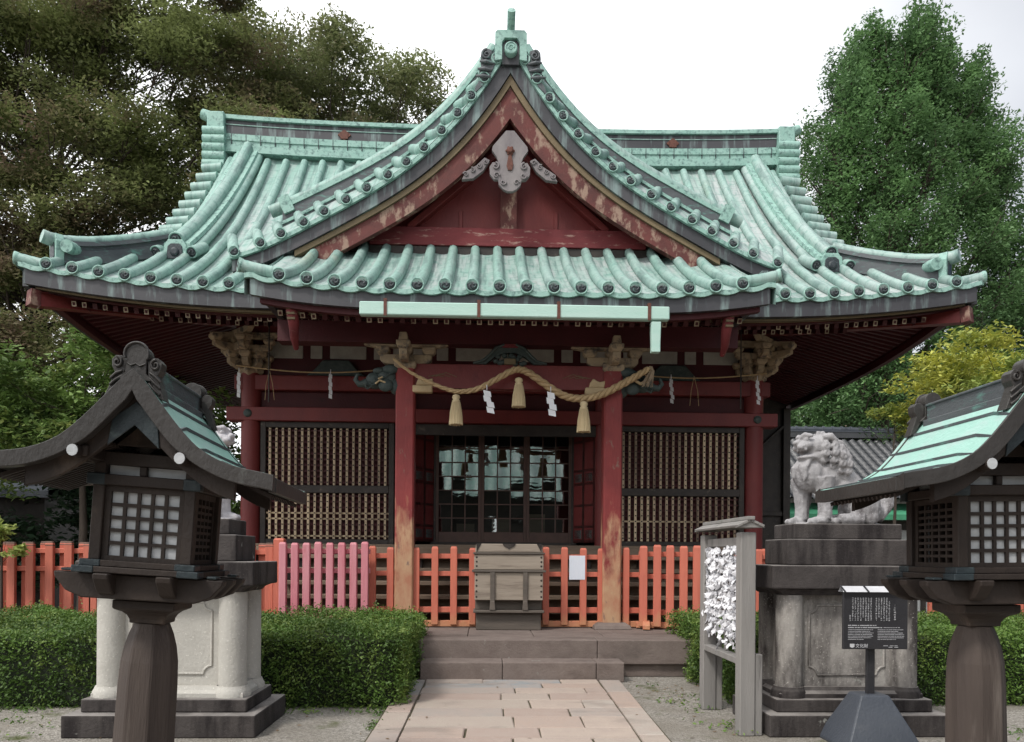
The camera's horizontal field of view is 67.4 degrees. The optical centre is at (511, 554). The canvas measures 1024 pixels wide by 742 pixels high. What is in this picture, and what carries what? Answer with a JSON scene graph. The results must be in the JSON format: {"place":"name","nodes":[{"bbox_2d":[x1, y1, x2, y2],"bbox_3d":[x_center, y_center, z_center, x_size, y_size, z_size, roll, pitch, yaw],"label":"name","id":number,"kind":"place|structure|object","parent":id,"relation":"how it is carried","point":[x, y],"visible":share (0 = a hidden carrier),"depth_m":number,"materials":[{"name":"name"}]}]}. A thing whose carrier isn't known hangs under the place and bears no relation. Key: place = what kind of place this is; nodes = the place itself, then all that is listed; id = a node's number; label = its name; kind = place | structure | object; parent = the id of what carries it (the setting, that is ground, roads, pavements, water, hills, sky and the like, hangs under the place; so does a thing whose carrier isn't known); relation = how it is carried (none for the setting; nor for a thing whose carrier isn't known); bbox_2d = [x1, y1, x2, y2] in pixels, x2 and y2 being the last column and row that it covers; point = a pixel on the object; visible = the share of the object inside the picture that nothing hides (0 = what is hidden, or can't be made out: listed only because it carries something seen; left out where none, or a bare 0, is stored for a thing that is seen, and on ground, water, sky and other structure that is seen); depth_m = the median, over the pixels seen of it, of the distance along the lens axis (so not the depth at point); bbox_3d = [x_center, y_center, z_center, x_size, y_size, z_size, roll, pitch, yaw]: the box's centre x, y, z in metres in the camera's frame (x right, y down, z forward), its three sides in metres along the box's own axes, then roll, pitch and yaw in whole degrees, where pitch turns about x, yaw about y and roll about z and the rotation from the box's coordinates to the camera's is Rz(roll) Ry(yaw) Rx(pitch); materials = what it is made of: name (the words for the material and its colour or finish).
{"place":"outdoors","nodes":[
{"label":"outdoors","id":0,"kind":"place"},
{"bbox_2d":[0,611,1023,741],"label":"ground","id":1,"kind":"structure","parent":0,"point":[329,725],"depth_m":6.82,"materials":[{"name":"grey gravel"}]},
{"bbox_2d":[0,515,30,609],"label":"tree","id":2,"kind":"object","parent":1,"relation":"on","point":[17,550],"visible":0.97,"depth_m":10.28,"materials":[{"name":"green plant"}]},
{"bbox_2d":[0,389,39,500],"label":"tree","id":3,"kind":"object","parent":1,"relation":"on","point":[6,403],"visible":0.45,"depth_m":14.64,"materials":[{"name":"green plant"}]},
{"bbox_2d":[0,489,66,593],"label":"tree","id":4,"kind":"object","parent":1,"relation":"on","point":[30,534],"visible":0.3,"depth_m":15.88,"materials":[{"name":"green plant"}]},
{"bbox_2d":[0,385,74,496],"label":"tree","id":5,"kind":"object","parent":1,"relation":"on","point":[51,491],"visible":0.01,"depth_m":17.95,"materials":[{"name":"green plant"}]},
{"bbox_2d":[0,480,89,611],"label":"storage shed","id":6,"kind":"structure","parent":1,"relation":"on","point":[33,508],"depth_m":16.84,"materials":[{"name":"black wood"}]},
{"bbox_2d":[0,324,191,611],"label":"tree","id":7,"kind":"object","parent":1,"relation":"on","point":[60,405],"visible":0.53,"depth_m":14.85,"materials":[{"name":"green plant"}]},
{"bbox_2d":[24,454,239,565],"bbox_3d":[-8.075,-0.538,16.778,5.513,3.979,3.222,0,0,-2],"label":"tree","id":8,"kind":"object","parent":1,"relation":"on","point":[71,520],"visible":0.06,"depth_m":15.91,"materials":[{"name":"green plant"}]},
{"bbox_2d":[0,341,306,741],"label":"wooden lantern","id":9,"kind":"object","parent":1,"relation":"on","point":[139,445],"visible":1,"depth_m":3.91,"materials":[{"name":"brown wood"}]},
{"bbox_2d":[101,485,184,563],"bbox_3d":[-1.879,-0.151,3.927,0.390,0.379,0.026,4,0,-6],"label":"lattice window","id":10,"kind":"structure","parent":9,"relation":"in","point":[141,524],"depth_m":3.93,"materials":[{"name":"white paper"}]},
{"bbox_2d":[194,493,215,564],"bbox_3d":[-1.686,-0.136,4.166,0.025,0.379,0.390,4,0,-6],"label":"lattice window","id":11,"kind":"structure","parent":9,"relation":"in","point":[207,509],"depth_m":4.21,"materials":[{"name":"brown wood"}]},
{"bbox_2d":[0,0,325,407],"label":"broadleaf tree","id":12,"kind":"object","parent":1,"relation":"on","point":[84,43],"visible":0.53,"depth_m":22.50,"materials":[{"name":"green plant"}]},
{"bbox_2d":[61,519,284,737],"bbox_3d":[-2.858,0.588,6.657,1.540,1.785,0.966,0,0,-2],"label":"stone pedestal","id":13,"kind":"object","parent":1,"relation":"on","point":[223,690],"visible":0.59,"depth_m":6.38,"materials":[{"name":"white stone"}]},
{"bbox_2d":[216,425,240,519],"bbox_3d":[-2.854,-0.727,6.646,0.937,0.863,0.407,0,0,-2],"label":"lion dog statue","id":14,"kind":"object","parent":13,"relation":"on","point":[225,434],"visible":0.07,"depth_m":6.65,"materials":[{"name":"stone"}]},
{"bbox_2d":[0,599,430,709],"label":"clipped hedge","id":15,"kind":"object","parent":1,"relation":"on","point":[48,655],"visible":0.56,"depth_m":7.46,"materials":[{"name":"green plant"}]},
{"bbox_2d":[207,386,240,514],"bbox_3d":[-5.609,-0.860,14.910,2.380,4.656,1.814,0,0,38],"label":"tree","id":16,"kind":"object","parent":1,"relation":"on","point":[220,417],"visible":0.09,"depth_m":14.50,"materials":[{"name":"green plant"}]},
{"bbox_2d":[208,1,367,120],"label":"broadleaf tree","id":17,"kind":"object","parent":1,"relation":"on","point":[299,44],"visible":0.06,"depth_m":28.10,"materials":[{"name":"green plant"}]},
{"bbox_2d":[254,2,461,123],"bbox_3d":[-5.300,-8.532,26.899,9.975,20.013,5.207,0,0,-2],"label":"broadleaf tree","id":18,"kind":"object","parent":1,"relation":"on","point":[397,88],"visible":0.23,"depth_m":26.01,"materials":[{"name":"green plant"}]},
{"bbox_2d":[27,678,735,738],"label":"fallen leaves","id":19,"kind":"object","parent":1,"relation":"on","point":[529,737],"visible":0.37,"depth_m":7.04,"materials":[{"name":"brown plant"}]},
{"bbox_2d":[0,682,1023,741],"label":"ground weeds","id":20,"kind":"object","parent":1,"relation":"on","point":[380,711],"visible":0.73,"depth_m":7.11,"materials":[{"name":"green plant"}]},
{"bbox_2d":[427,626,635,627],"bbox_3d":[-0.222,1.278,15.552,13.200,0.440,9.900,0,0,-2],"label":"podium","id":21,"kind":"object","parent":1,"relation":"on","point":[469,627],"depth_m":11.22,"materials":[{"name":"stone"}]},
{"bbox_2d":[0,541,89,614],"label":"picket fence","id":22,"kind":"object","parent":21,"relation":"on","point":[47,551],"visible":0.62,"depth_m":10.70,"materials":[{"name":"paint"}]},
{"bbox_2d":[89,598,96,613],"bbox_3d":[-5.068,0.424,10.830,1.782,1.200,0.184,0,0,-2],"label":"picket fence","id":23,"kind":"object","parent":21,"relation":"on","point":[93,603],"depth_m":10.71,"materials":[{"name":"paint"}]},
{"bbox_2d":[255,543,272,613],"bbox_3d":[-3.812,0.431,10.874,0.996,1.205,0.184,0,0,-2],"label":"picket fence","id":24,"kind":"object","parent":21,"relation":"on","point":[264,552],"visible":0.1,"depth_m":10.80,"materials":[{"name":"paint"}]},
{"bbox_2d":[273,538,285,613],"bbox_3d":[-3.250,0.405,10.743,0.144,1.265,0.144,0,0,-2],"label":"fence post","id":25,"kind":"object","parent":21,"relation":"on","point":[276,541],"visible":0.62,"depth_m":10.67,"materials":[{"name":"paint"}]},
{"bbox_2d":[278,542,370,618],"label":"fence","id":26,"kind":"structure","parent":21,"relation":"on","point":[306,570],"depth_m":10.53,"materials":[{"name":"pink paint"}]},
{"bbox_2d":[369,546,394,613],"bbox_3d":[-1.850,0.448,10.902,0.445,1.138,0.140,0,0,-2],"label":"picket fence","id":27,"kind":"object","parent":21,"relation":"on","point":[389,555],"visible":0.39,"depth_m":10.84,"materials":[{"name":"paint"}]},
{"bbox_2d":[12,8,986,629],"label":"shrine hall","id":28,"kind":"structure","parent":21,"relation":"on","point":[504,206],"depth_m":12.03,"materials":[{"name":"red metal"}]},
{"bbox_2d":[236,365,372,399],"bbox_3d":[-3.225,-2.863,12.842,2.753,0.582,0.026,0,0,-2],"label":"straw cord","id":29,"kind":"object","parent":28,"relation":"attached to","point":[299,372],"visible":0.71,"depth_m":12.82,"materials":[{"name":"fabric"}]},
{"bbox_2d":[237,368,240,396],"bbox_3d":[-4.535,-2.850,12.736,0.063,0.504,0.079,0,0,-17],"label":"paper streamer","id":30,"kind":"object","parent":29,"relation":"hanging from","point":[238,383],"visible":1,"depth_m":12.74,"materials":[{"name":"white paper"}]},
{"bbox_2d":[328,369,331,398],"bbox_3d":[-3.026,-2.839,12.789,0.063,0.504,0.079,0,0,-17],"label":"paper streamer","id":31,"kind":"object","parent":29,"relation":"hanging from","point":[330,385],"visible":1,"depth_m":12.79,"materials":[{"name":"white paper"}]},
{"bbox_2d":[415,435,433,541],"bbox_3d":[-1.577,-1.246,13.610,0.069,2.030,0.672,0,0,28],"label":"carved folding door","id":32,"kind":"structure","parent":28,"relation":"in","point":[424,467],"depth_m":13.59,"materials":[{"name":"red paint"}]},
{"bbox_2d":[435,436,480,541],"bbox_3d":[-0.967,-1.237,13.894,0.816,2.020,0.040,0,0,-2],"label":"sliding door","id":33,"kind":"structure","parent":28,"relation":"in","point":[451,536],"depth_m":13.88,"materials":[{"name":"black wood"}]},
{"bbox_2d":[481,436,526,541],"bbox_3d":[-0.147,-1.231,13.923,0.816,2.020,0.040,0,0,-2],"label":"sliding door","id":34,"kind":"structure","parent":28,"relation":"in","point":[496,536],"depth_m":13.91,"materials":[{"name":"black wood"}]},
{"bbox_2d":[393,358,653,433],"bbox_3d":[0.169,-2.200,10.635,3.645,1.018,0.284,0,0,-2],"label":"sacred rope","id":35,"kind":"object","parent":28,"relation":"hanging from","point":[518,402],"visible":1,"depth_m":10.60,"materials":[{"name":"fabric"}]},
{"bbox_2d":[483,385,494,413],"bbox_3d":[-0.317,-2.129,10.535,0.164,0.403,0.040,0,0,12],"label":"paper streamer","id":36,"kind":"object","parent":35,"relation":"hanging from","point":[487,398],"visible":1,"depth_m":10.53,"materials":[{"name":"white paper"}]},
{"bbox_2d":[546,386,556,416],"bbox_3d":[0.545,-2.104,10.569,0.143,0.422,0.047,0,0,-2],"label":"paper streamer","id":37,"kind":"object","parent":35,"relation":"hanging from","point":[552,406],"visible":1,"depth_m":10.56,"materials":[{"name":"white paper"}]},
{"bbox_2d":[526,437,571,542],"bbox_3d":[0.672,-1.225,13.952,0.816,2.020,0.040,0,0,-2],"label":"sliding door","id":38,"kind":"structure","parent":28,"relation":"in","point":[542,537],"depth_m":13.94,"materials":[{"name":"black wood"}]},
{"bbox_2d":[573,437,594,542],"bbox_3d":[1.300,-1.226,13.711,0.069,2.030,0.672,0,0,-32],"label":"carved folding door","id":39,"kind":"structure","parent":28,"relation":"in","point":[584,447],"depth_m":13.67,"materials":[{"name":"red paint"}]},
{"bbox_2d":[645,373,766,405],"bbox_3d":[2.996,-2.820,13.059,2.703,0.582,0.026,0,0,-2],"label":"straw cord","id":40,"kind":"object","parent":28,"relation":"attached to","point":[693,378],"visible":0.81,"depth_m":13.06,"materials":[{"name":"fabric"}]},
{"bbox_2d":[669,374,673,403],"bbox_3d":[2.701,-2.799,12.989,0.063,0.504,0.079,0,0,-17],"label":"paper streamer","id":41,"kind":"object","parent":40,"relation":"hanging from","point":[671,390],"visible":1,"depth_m":12.99,"materials":[{"name":"white paper"}]},
{"bbox_2d":[755,376,760,404],"bbox_3d":[4.180,-2.789,13.040,0.063,0.504,0.079,0,0,-17],"label":"paper streamer","id":42,"kind":"object","parent":40,"relation":"hanging from","point":[757,393],"visible":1,"depth_m":13.04,"materials":[{"name":"white paper"}]},
{"bbox_2d":[734,549,764,611],"bbox_3d":[3.552,0.494,11.131,0.719,1.182,0.180,0,0,-2],"label":"picket fence","id":43,"kind":"object","parent":21,"relation":"on","point":[760,556],"visible":0.13,"depth_m":11.04,"materials":[{"name":"paint"}]},
{"bbox_2d":[927,602,1023,616],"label":"picket fence","id":44,"kind":"object","parent":21,"relation":"on","point":[929,608],"depth_m":11.17,"materials":[{"name":"paint"}]},
{"bbox_2d":[415,627,692,681],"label":"stone steps","id":45,"kind":"structure","parent":1,"relation":"on","point":[559,653],"depth_m":9.38,"materials":[{"name":"grey stone"}]},
{"bbox_2d":[413,546,475,626],"bbox_3d":[-0.962,0.454,10.933,0.981,1.140,0.140,0,0,-2],"label":"picket fence","id":46,"kind":"object","parent":45,"relation":"on","point":[453,573],"visible":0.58,"depth_m":10.87,"materials":[{"name":"paint"}]},
{"bbox_2d":[472,544,545,629],"bbox_3d":[-0.051,0.447,10.760,1.010,1.185,0.590,0,0,-2],"label":"offering box","id":47,"kind":"object","parent":45,"relation":"on","point":[508,588],"visible":0.98,"depth_m":10.52,"materials":[{"name":"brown wood"}]},
{"bbox_2d":[541,547,601,626],"bbox_3d":[0.876,0.466,10.997,0.981,1.141,0.140,0,0,-2],"label":"picket fence","id":48,"kind":"object","parent":45,"relation":"on","point":[564,609],"visible":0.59,"depth_m":10.93,"materials":[{"name":"paint"}]},
{"bbox_2d":[569,556,584,579],"bbox_3d":[0.927,0.188,10.926,0.226,0.342,0.004,0,0,-2],"label":"paper notice","id":49,"kind":"object","parent":48,"relation":"attached to","point":[576,567],"visible":1,"depth_m":10.92,"materials":[{"name":"white paper"}]},
{"bbox_2d":[621,548,639,626],"bbox_3d":[1.743,0.472,11.028,0.435,1.140,0.140,0,0,-2],"label":"picket fence","id":50,"kind":"object","parent":45,"relation":"on","point":[626,574],"visible":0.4,"depth_m":10.96,"materials":[{"name":"paint"}]},
{"bbox_2d":[636,545,699,629],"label":"fence","id":51,"kind":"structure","parent":45,"relation":"on","point":[683,576],"depth_m":10.75,"materials":[{"name":"paint"}]},
{"bbox_2d":[695,516,764,735],"bbox_3d":[1.947,0.599,6.982,0.252,1.830,1.320,0,0,-2],"label":"fortune rack","id":52,"kind":"object","parent":1,"relation":"on","point":[745,658],"visible":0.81,"depth_m":6.41,"materials":[{"name":"grey wood"}]},
{"bbox_2d":[705,555,712,563],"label":"paper fortune","id":53,"kind":"object","parent":52,"relation":"hanging from","point":[708,560],"visible":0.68,"depth_m":7.34,"materials":[{"name":"white paper"}]},
{"bbox_2d":[709,582,720,590],"bbox_3d":[1.910,0.311,7.199,0.060,0.124,0.163,-20,15,-33],"label":"paper fortune","id":54,"kind":"object","parent":52,"relation":"hanging from","point":[711,586],"visible":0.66,"depth_m":7.22,"materials":[{"name":"white paper"}]},
{"bbox_2d":[711,625,720,634],"bbox_3d":[1.907,0.720,7.167,0.050,0.117,0.135,0,0,-25],"label":"paper fortune","id":55,"kind":"object","parent":52,"relation":"hanging from","point":[716,629],"visible":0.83,"depth_m":7.17,"materials":[{"name":"white paper"}]},
{"bbox_2d":[715,637,722,650],"bbox_3d":[1.917,0.824,7.102,0.059,0.140,0.113,-2,3,32],"label":"paper fortune","id":56,"kind":"object","parent":52,"relation":"attached to","point":[719,640],"visible":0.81,"depth_m":7.08,"materials":[{"name":"white paper"}]},
{"bbox_2d":[714,609,724,619],"bbox_3d":[1.915,0.557,7.067,0.052,0.104,0.151,0,0,-23],"label":"paper fortune","id":57,"kind":"object","parent":52,"relation":"hanging from","point":[719,613],"visible":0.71,"depth_m":7.09,"materials":[{"name":"white paper"}]},
{"bbox_2d":[717,591,723,601],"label":"paper fortune","id":58,"kind":"object","parent":52,"relation":"hanging from","point":[720,596],"visible":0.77,"depth_m":7.04,"materials":[{"name":"white paper"}]},
{"bbox_2d":[717,601,723,612],"bbox_3d":[1.895,0.477,6.979,0.056,0.115,0.151,14,2,5],"label":"paper fortune","id":59,"kind":"object","parent":52,"relation":"hanging from","point":[719,606],"visible":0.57,"depth_m":7.00,"materials":[{"name":"white paper"}]},
{"bbox_2d":[718,627,725,633],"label":"paper fortune","id":60,"kind":"object","parent":52,"relation":"hanging from","point":[722,630],"visible":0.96,"depth_m":6.93,"materials":[{"name":"white paper"}]},
{"bbox_2d":[720,558,728,566],"bbox_3d":[1.909,0.080,6.875,0.042,0.125,0.137,0,0,-37],"label":"paper fortune","id":61,"kind":"object","parent":52,"relation":"hanging from","point":[722,561],"visible":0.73,"depth_m":6.89,"materials":[{"name":"white paper"}]},
{"bbox_2d":[723,553,731,567],"bbox_3d":[1.922,0.050,6.815,0.056,0.115,0.151,10,20,-22],"label":"paper fortune","id":62,"kind":"object","parent":52,"relation":"hanging from","point":[725,558],"visible":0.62,"depth_m":6.83,"materials":[{"name":"white paper"}]},
{"bbox_2d":[727,623,731,633],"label":"paper fortune","id":63,"kind":"object","parent":52,"relation":"hanging from","point":[729,628],"visible":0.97,"depth_m":6.68,"materials":[{"name":"white paper"}]},
{"bbox_2d":[726,641,733,648],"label":"paper fortune","id":64,"kind":"object","parent":52,"relation":"hanging from","point":[729,644],"visible":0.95,"depth_m":6.78,"materials":[{"name":"white paper"}]},
{"bbox_2d":[728,604,734,614],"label":"paper fortune","id":65,"kind":"object","parent":52,"relation":"hanging from","point":[732,607],"visible":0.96,"depth_m":6.66,"materials":[{"name":"white paper"}]},
{"bbox_2d":[728,585,735,594],"bbox_3d":[1.921,0.303,6.634,0.058,0.085,0.130,-9,29,-15],"label":"paper fortune","id":66,"kind":"object","parent":52,"relation":"hanging from","point":[733,587],"visible":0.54,"depth_m":6.65,"materials":[{"name":"white paper"}]},
{"bbox_2d":[732,523,944,736],"bbox_3d":[2.888,0.628,6.858,1.540,1.785,0.966,0,0,-2],"label":"stone pedestal","id":67,"kind":"object","parent":1,"relation":"on","point":[813,673],"visible":0.73,"depth_m":6.58,"materials":[{"name":"grey stone"}]},
{"bbox_2d":[785,431,893,523],"bbox_3d":[2.943,-0.677,6.848,0.935,0.843,0.407,0,0,-2],"label":"lion dog statue","id":68,"kind":"object","parent":67,"relation":"on","point":[814,467],"visible":0.77,"depth_m":6.71,"materials":[{"name":"stone"}]},
{"bbox_2d":[663,604,1023,705],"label":"clipped hedge","id":69,"kind":"object","parent":1,"relation":"on","point":[934,634],"visible":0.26,"depth_m":7.88,"materials":[{"name":"green plant"}]},
{"bbox_2d":[791,348,921,426],"bbox_3d":[11.813,-2.981,28.001,6.437,9.128,3.515,0,0,-2],"label":"tree","id":70,"kind":"object","parent":1,"relation":"on","point":[793,423],"visible":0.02,"depth_m":27.16,"materials":[{"name":"green plant"}]},
{"bbox_2d":[790,426,926,611],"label":"tiled house","id":71,"kind":"structure","parent":1,"relation":"on","point":[870,457],"depth_m":22.75,"materials":[{"name":"black tile"}]},
{"bbox_2d":[820,585,918,741],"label":"information sign","id":72,"kind":"object","parent":1,"relation":"on","point":[874,618],"visible":1,"depth_m":6.05,"materials":[{"name":"black metal"}]},
{"bbox_2d":[865,397,916,523],"bbox_3d":[8.972,-1.026,17.871,1.433,5.182,0.882,0,0,42],"label":"tree","id":73,"kind":"object","parent":1,"relation":"on","point":[894,411],"visible":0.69,"depth_m":17.81,"materials":[{"name":"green plant"}]},
{"bbox_2d":[791,0,1023,498],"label":"ginkgo tree","id":74,"kind":"object","parent":1,"relation":"on","point":[925,84],"visible":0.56,"depth_m":24.01,"materials":[{"name":"green plant"}]},
{"bbox_2d":[815,359,1023,741],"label":"wooden lantern","id":75,"kind":"object","parent":1,"relation":"on","point":[949,471],"visible":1,"depth_m":4.14,"materials":[{"name":"brown wood"}]},
{"bbox_2d":[921,505,929,561],"bbox_3d":[2.577,-0.122,4.510,0.390,0.379,0.026,0,0,-2],"label":"lattice window","id":76,"kind":"structure","parent":75,"relation":"in","point":[922,507],"depth_m":4.49,"materials":[{"name":"brown wood"}]},
{"bbox_2d":[914,497,951,566],"bbox_3d":[2.367,-0.121,4.285,0.025,0.379,0.390,0,0,-2],"label":"lattice window","id":77,"kind":"structure","parent":75,"relation":"in","point":[918,537],"depth_m":4.31,"materials":[{"name":"brown wood"}]},
{"bbox_2d":[968,495,1023,566],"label":"lattice window","id":78,"kind":"structure","parent":75,"relation":"in","point":[995,523],"depth_m":4.07,"materials":[{"name":"white paper"}]},
{"bbox_2d":[880,315,1023,399],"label":"tree","id":79,"kind":"object","parent":1,"relation":"on","point":[955,380],"visible":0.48,"depth_m":16.25,"materials":[{"name":"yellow plant"}]},
{"bbox_2d":[0,0,1023,503],"label":"sky","id":80,"kind":"structure","parent":0,"point":[623,64],"materials":[{"name":"white"}]},
{"bbox_2d":[364,679,671,741],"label":"path","id":81,"kind":"structure","parent":0,"point":[452,710],"depth_m":7.05,"materials":[{"name":"stone"}]}
]}

